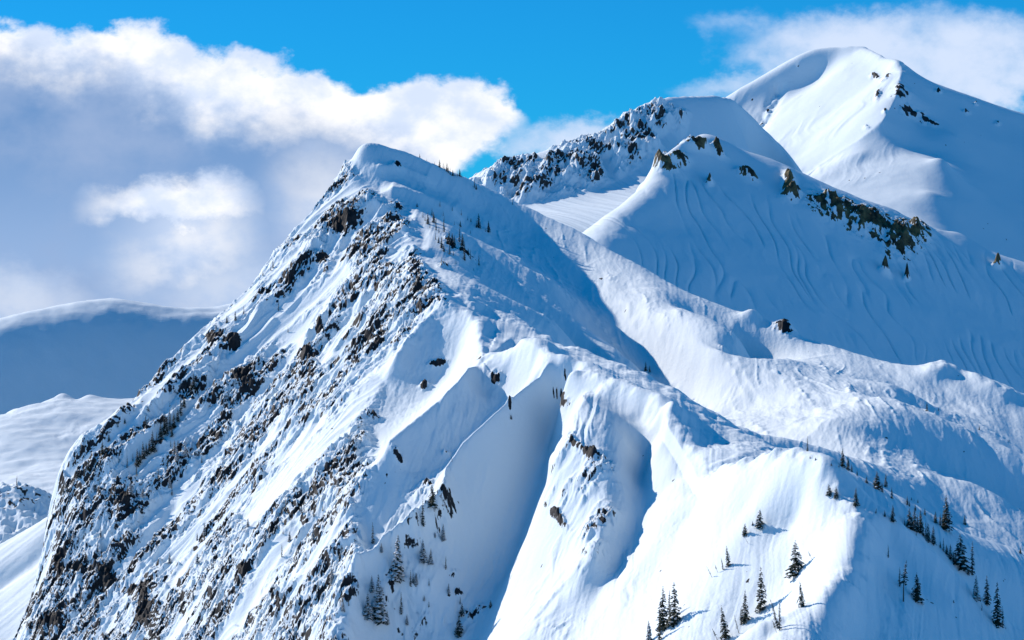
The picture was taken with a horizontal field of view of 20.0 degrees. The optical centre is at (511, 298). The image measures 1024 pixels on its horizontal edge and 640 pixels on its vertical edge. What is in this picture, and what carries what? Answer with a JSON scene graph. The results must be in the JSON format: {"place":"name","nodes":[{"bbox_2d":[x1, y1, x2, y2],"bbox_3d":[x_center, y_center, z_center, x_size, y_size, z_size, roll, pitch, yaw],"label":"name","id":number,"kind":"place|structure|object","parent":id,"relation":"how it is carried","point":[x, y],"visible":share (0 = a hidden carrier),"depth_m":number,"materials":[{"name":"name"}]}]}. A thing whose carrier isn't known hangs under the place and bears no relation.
{"place":"outdoors","nodes":[
{"label":"outdoors","id":0,"kind":"place"},
{"bbox_2d":[0,517,46,639],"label":"slope","id":1,"kind":"structure","parent":0,"point":[20,554],"depth_m":1163.96,"materials":[{"name":"white snow"}]},
{"bbox_2d":[0,480,51,543],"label":"hill","id":2,"kind":"structure","parent":0,"point":[19,501],"depth_m":1307.81,"materials":[{"name":"white snow"}]},
{"bbox_2d":[0,393,133,494],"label":"snowfield","id":3,"kind":"structure","parent":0,"point":[37,441],"depth_m":1655.48,"materials":[{"name":"white snow"}]},
{"bbox_2d":[0,298,230,414],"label":"background ridge","id":4,"kind":"structure","parent":0,"point":[115,348],"depth_m":2457.88,"materials":[{"name":"white snow"}]},
{"bbox_2d":[0,0,1023,317],"label":"sky","id":5,"kind":"structure","parent":0,"point":[159,152],"materials":[{"name":"blue"}]},
{"bbox_2d":[12,143,1023,639],"bbox_3d":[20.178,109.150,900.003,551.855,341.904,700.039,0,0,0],"label":"mountain ridge","id":6,"kind":"structure","parent":0,"point":[600,485],"depth_m":910.66,"materials":[{"name":"white snow"}]},
{"bbox_2d":[99,442,103,455],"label":"fir tree","id":7,"kind":"object","parent":6,"relation":"on","point":[102,451],"visible":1,"depth_m":1042.86,"materials":[{"name":"green plant"}]},
{"bbox_2d":[128,482,133,494],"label":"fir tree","id":8,"kind":"object","parent":6,"relation":"on","point":[130,491],"visible":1,"depth_m":1025.09,"materials":[{"name":"white plant"}]},
{"bbox_2d":[134,449,140,466],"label":"fir tree","id":9,"kind":"object","parent":6,"relation":"on","point":[136,457],"visible":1,"depth_m":1037.01,"materials":[{"name":"green plant"}]},
{"bbox_2d":[141,444,145,458],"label":"fir tree","id":10,"kind":"object","parent":6,"relation":"on","point":[142,452],"visible":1,"depth_m":1039.13,"materials":[{"name":"green plant"}]},
{"bbox_2d":[148,432,156,453],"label":"fir tree","id":11,"kind":"object","parent":6,"relation":"on","point":[152,443],"visible":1,"depth_m":1040.95,"materials":[{"name":"green plant"}]},
{"bbox_2d":[158,424,162,438],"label":"fir tree","id":12,"kind":"object","parent":6,"relation":"on","point":[160,434],"visible":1,"depth_m":1045.28,"materials":[{"name":"green plant"}]},
{"bbox_2d":[162,416,168,435],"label":"fir tree","id":13,"kind":"object","parent":6,"relation":"on","point":[165,428],"visible":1,"depth_m":1046.22,"materials":[{"name":"green plant"}]},
{"bbox_2d":[171,413,175,428],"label":"fir tree","id":14,"kind":"object","parent":6,"relation":"on","point":[173,426],"visible":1,"depth_m":1048.45,"materials":[{"name":"green plant"}]},
{"bbox_2d":[172,440,175,453],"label":"fir tree","id":15,"kind":"object","parent":6,"relation":"on","point":[174,449],"visible":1,"depth_m":1035.14,"materials":[{"name":"white plant"}]},
{"bbox_2d":[174,447,178,459],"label":"fir tree","id":16,"kind":"object","parent":6,"relation":"on","point":[176,456],"visible":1,"depth_m":1032.37,"materials":[{"name":"white plant"}]},
{"bbox_2d":[183,444,186,456],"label":"fir tree","id":17,"kind":"object","parent":6,"relation":"on","point":[185,452],"visible":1,"depth_m":1033.55,"materials":[{"name":"white plant"}]},
{"bbox_2d":[189,373,197,390],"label":"fir tree","id":18,"kind":"object","parent":6,"relation":"on","point":[193,383],"visible":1,"depth_m":1060.86,"materials":[{"name":"green plant"}]},
{"bbox_2d":[363,592,372,620],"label":"fir tree","id":19,"kind":"object","parent":6,"relation":"on","point":[366,611],"visible":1,"depth_m":802.22,"materials":[{"name":"green plant"}]},
{"bbox_2d":[369,575,374,592],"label":"fir tree","id":20,"kind":"object","parent":6,"relation":"on","point":[372,586],"visible":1,"depth_m":806.85,"materials":[{"name":"green plant"}]},
{"bbox_2d":[371,575,388,625],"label":"fir tree","id":21,"kind":"object","parent":6,"relation":"on","point":[378,605],"visible":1,"depth_m":803.80,"materials":[{"name":"green plant"}]},
{"bbox_2d":[390,535,404,583],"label":"fir tree","id":22,"kind":"object","parent":6,"relation":"on","point":[398,568],"visible":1,"depth_m":811.08,"materials":[{"name":"green plant"}]},
{"bbox_2d":[418,539,427,563],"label":"fir tree","id":23,"kind":"object","parent":6,"relation":"on","point":[422,556],"visible":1,"depth_m":817.04,"materials":[{"name":"green plant"}]},
{"bbox_2d":[421,503,425,525],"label":"fir tree","id":24,"kind":"object","parent":6,"relation":"on","point":[423,519],"visible":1,"depth_m":823.62,"materials":[{"name":"green plant"}]},
{"bbox_2d":[428,551,433,564],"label":"fir tree","id":25,"kind":"object","parent":6,"relation":"on","point":[430,561],"visible":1,"depth_m":818.20,"materials":[{"name":"green plant"}]},
{"bbox_2d":[428,486,437,508],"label":"fir tree","id":26,"kind":"object","parent":6,"relation":"on","point":[432,504],"visible":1,"depth_m":828.65,"materials":[{"name":"green plant"}]},
{"bbox_2d":[441,524,446,541],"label":"fir tree","id":27,"kind":"object","parent":6,"relation":"on","point":[443,538],"visible":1,"depth_m":825.81,"materials":[{"name":"green plant"}]},
{"bbox_2d":[454,620,462,637],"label":"fir tree","id":28,"kind":"object","parent":6,"relation":"on","point":[459,630],"visible":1,"depth_m":805.40,"materials":[{"name":"green plant"}]},
{"bbox_2d":[459,605,463,616],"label":"fir tree","id":29,"kind":"object","parent":6,"relation":"on","point":[461,612],"visible":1,"depth_m":811.03,"materials":[{"name":"green plant"}]},
{"bbox_2d":[477,213,480,227],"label":"fir tree","id":30,"kind":"object","parent":6,"relation":"on","point":[479,222],"visible":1,"depth_m":1137.01,"materials":[{"name":"green plant"}]},
{"bbox_2d":[646,620,651,639],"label":"fir tree","id":31,"kind":"object","parent":6,"relation":"on","point":[649,634],"visible":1,"depth_m":693.34,"materials":[{"name":"green plant"}]},
{"bbox_2d":[656,609,662,639],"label":"fir tree","id":32,"kind":"object","parent":6,"relation":"on","point":[659,630],"visible":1,"depth_m":688.47,"materials":[{"name":"green plant"}]},
{"bbox_2d":[654,588,668,631],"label":"fir tree","id":33,"kind":"object","parent":6,"relation":"on","point":[663,611],"visible":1,"depth_m":692.40,"materials":[{"name":"green plant"}]},
{"bbox_2d":[667,592,670,619],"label":"fir tree","id":34,"kind":"object","parent":6,"relation":"on","point":[669,599],"visible":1,"depth_m":695.29,"materials":[{"name":"green plant"}]},
{"bbox_2d":[665,584,681,627],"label":"fir tree","id":35,"kind":"object","parent":6,"relation":"on","point":[674,613],"visible":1,"depth_m":689.32,"materials":[{"name":"green plant"}]},
{"bbox_2d":[719,608,729,639],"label":"fir tree","id":36,"kind":"object","parent":6,"relation":"on","point":[724,630],"visible":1,"depth_m":671.01,"materials":[{"name":"green plant"}]},
{"bbox_2d":[725,546,730,566],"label":"fir tree","id":37,"kind":"object","parent":6,"relation":"on","point":[728,564],"visible":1,"depth_m":698.01,"materials":[{"name":"green plant"}]},
{"bbox_2d":[742,524,746,536],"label":"fir tree","id":38,"kind":"object","parent":6,"relation":"on","point":[744,533],"visible":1,"depth_m":706.66,"materials":[{"name":"green plant"}]},
{"bbox_2d":[740,593,749,623],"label":"fir tree","id":39,"kind":"object","parent":6,"relation":"on","point":[745,617],"visible":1,"depth_m":674.20,"materials":[{"name":"green plant"}]},
{"bbox_2d":[754,510,763,528],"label":"fir tree","id":40,"kind":"object","parent":6,"relation":"on","point":[759,523],"visible":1,"depth_m":706.30,"materials":[{"name":"green plant"}]},
{"bbox_2d":[755,568,766,612],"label":"fir tree","id":41,"kind":"object","parent":6,"relation":"on","point":[759,607],"visible":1,"depth_m":674.73,"materials":[{"name":"green plant"}]},
{"bbox_2d":[770,600,778,627],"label":"fir tree","id":42,"kind":"object","parent":6,"relation":"on","point":[776,622],"visible":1,"depth_m":609.13,"materials":[{"name":"green plant"}]},
{"bbox_2d":[777,604,781,630],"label":"fir tree","id":43,"kind":"object","parent":6,"relation":"on","point":[779,624],"visible":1,"depth_m":606.10,"materials":[{"name":"green plant"}]},
{"bbox_2d":[784,542,804,578],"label":"fir tree","id":44,"kind":"object","parent":6,"relation":"on","point":[796,561],"visible":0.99,"depth_m":675.37,"materials":[{"name":"green plant"}]},
{"bbox_2d":[798,582,805,606],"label":"fir tree","id":45,"kind":"object","parent":6,"relation":"on","point":[801,603],"visible":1,"depth_m":622.37,"materials":[{"name":"green plant"}]},
{"bbox_2d":[825,484,831,496],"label":"fir tree","id":46,"kind":"object","parent":6,"relation":"on","point":[829,491],"visible":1,"depth_m":696.51,"materials":[{"name":"green plant"}]},
{"bbox_2d":[833,487,838,498],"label":"fir tree","id":47,"kind":"object","parent":6,"relation":"on","point":[836,492],"visible":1,"depth_m":694.78,"materials":[{"name":"green plant"}]},
{"bbox_2d":[840,450,845,467],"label":"fir tree","id":48,"kind":"object","parent":6,"relation":"on","point":[842,458],"visible":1,"depth_m":705.33,"materials":[{"name":"green plant"}]},
{"bbox_2d":[846,457,850,470],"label":"fir tree","id":49,"kind":"object","parent":6,"relation":"on","point":[847,466],"visible":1,"depth_m":843.25,"materials":[{"name":"green plant"}]},
{"bbox_2d":[853,489,859,506],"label":"fir tree","id":50,"kind":"object","parent":6,"relation":"on","point":[857,500],"visible":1,"depth_m":689.24,"materials":[{"name":"green plant"}]},
{"bbox_2d":[872,472,881,489],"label":"fir tree","id":51,"kind":"object","parent":6,"relation":"on","point":[877,484],"visible":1,"depth_m":739.96,"materials":[{"name":"green plant"}]},
{"bbox_2d":[890,506,896,521],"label":"fir tree","id":52,"kind":"object","parent":6,"relation":"on","point":[892,515],"visible":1,"depth_m":692.91,"materials":[{"name":"green plant"}]},
{"bbox_2d":[899,560,908,601],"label":"fir tree","id":53,"kind":"object","parent":6,"relation":"on","point":[904,576],"visible":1,"depth_m":658.25,"materials":[{"name":"green plant"}]},
{"bbox_2d":[906,509,913,528],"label":"fir tree","id":54,"kind":"object","parent":6,"relation":"on","point":[909,523],"visible":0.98,"depth_m":721.87,"materials":[{"name":"green plant"}]},
{"bbox_2d":[912,508,918,531],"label":"fir tree","id":55,"kind":"object","parent":6,"relation":"on","point":[914,521],"visible":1,"depth_m":723.31,"materials":[{"name":"green plant"}]},
{"bbox_2d":[911,574,923,602],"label":"fir tree","id":56,"kind":"object","parent":6,"relation":"on","point":[917,592],"visible":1,"depth_m":663.73,"materials":[{"name":"green plant"}]},
{"bbox_2d":[916,515,919,532],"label":"fir tree","id":57,"kind":"object","parent":6,"relation":"on","point":[917,522],"visible":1,"depth_m":723.90,"materials":[{"name":"green plant"}]},
{"bbox_2d":[918,509,924,532],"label":"fir tree","id":58,"kind":"object","parent":6,"relation":"on","point":[921,524],"visible":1,"depth_m":724.97,"materials":[{"name":"green plant"}]},
{"bbox_2d":[925,523,931,542],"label":"fir tree","id":59,"kind":"object","parent":6,"relation":"on","point":[927,536],"visible":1,"depth_m":724.64,"materials":[{"name":"green plant"}]},
{"bbox_2d":[931,527,936,545],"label":"fir tree","id":60,"kind":"object","parent":6,"relation":"on","point":[933,539],"visible":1,"depth_m":725.91,"materials":[{"name":"green plant"}]},
{"bbox_2d":[939,497,953,530],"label":"fir tree","id":61,"kind":"object","parent":6,"relation":"on","point":[945,514],"visible":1,"depth_m":743.79,"materials":[{"name":"green plant"}]},
{"bbox_2d":[948,546,952,559],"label":"fir tree","id":62,"kind":"object","parent":6,"relation":"on","point":[950,555],"visible":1,"depth_m":726.94,"materials":[{"name":"green plant"}]},
{"bbox_2d":[952,534,970,570],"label":"fir tree","id":63,"kind":"object","parent":6,"relation":"on","point":[961,558],"visible":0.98,"depth_m":727.02,"materials":[{"name":"green plant"}]},
{"bbox_2d":[969,541,974,574],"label":"fir tree","id":64,"kind":"object","parent":6,"relation":"on","point":[972,563],"visible":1,"depth_m":730.00,"materials":[{"name":"green plant"}]},
{"bbox_2d":[972,575,980,601],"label":"fir tree","id":65,"kind":"object","parent":6,"relation":"on","point":[976,596],"visible":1,"depth_m":691.96,"materials":[{"name":"green plant"}]},
{"bbox_2d":[983,576,991,605],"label":"fir tree","id":66,"kind":"object","parent":6,"relation":"on","point":[986,595],"visible":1,"depth_m":696.70,"materials":[{"name":"green plant"}]},
{"bbox_2d":[991,583,1003,627],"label":"fir tree","id":67,"kind":"object","parent":6,"relation":"on","point":[998,615],"visible":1,"depth_m":689.91,"materials":[{"name":"green plant"}]},
{"bbox_2d":[469,95,802,232],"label":"rocky shoulder","id":68,"kind":"object","parent":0,"point":[581,183],"visible":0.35,"depth_m":1789.68},
{"bbox_2d":[582,134,1023,392],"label":"mountain","id":69,"kind":"structure","parent":0,"point":[717,220],"depth_m":1529.78,"materials":[{"name":"white snow"}]},
{"bbox_2d":[725,46,1023,261],"bbox_3d":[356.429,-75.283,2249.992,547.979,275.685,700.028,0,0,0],"label":"great peak","id":70,"kind":"structure","parent":0,"point":[864,123],"depth_m":2256.36,"materials":[{"name":"white snow"}]}
]}

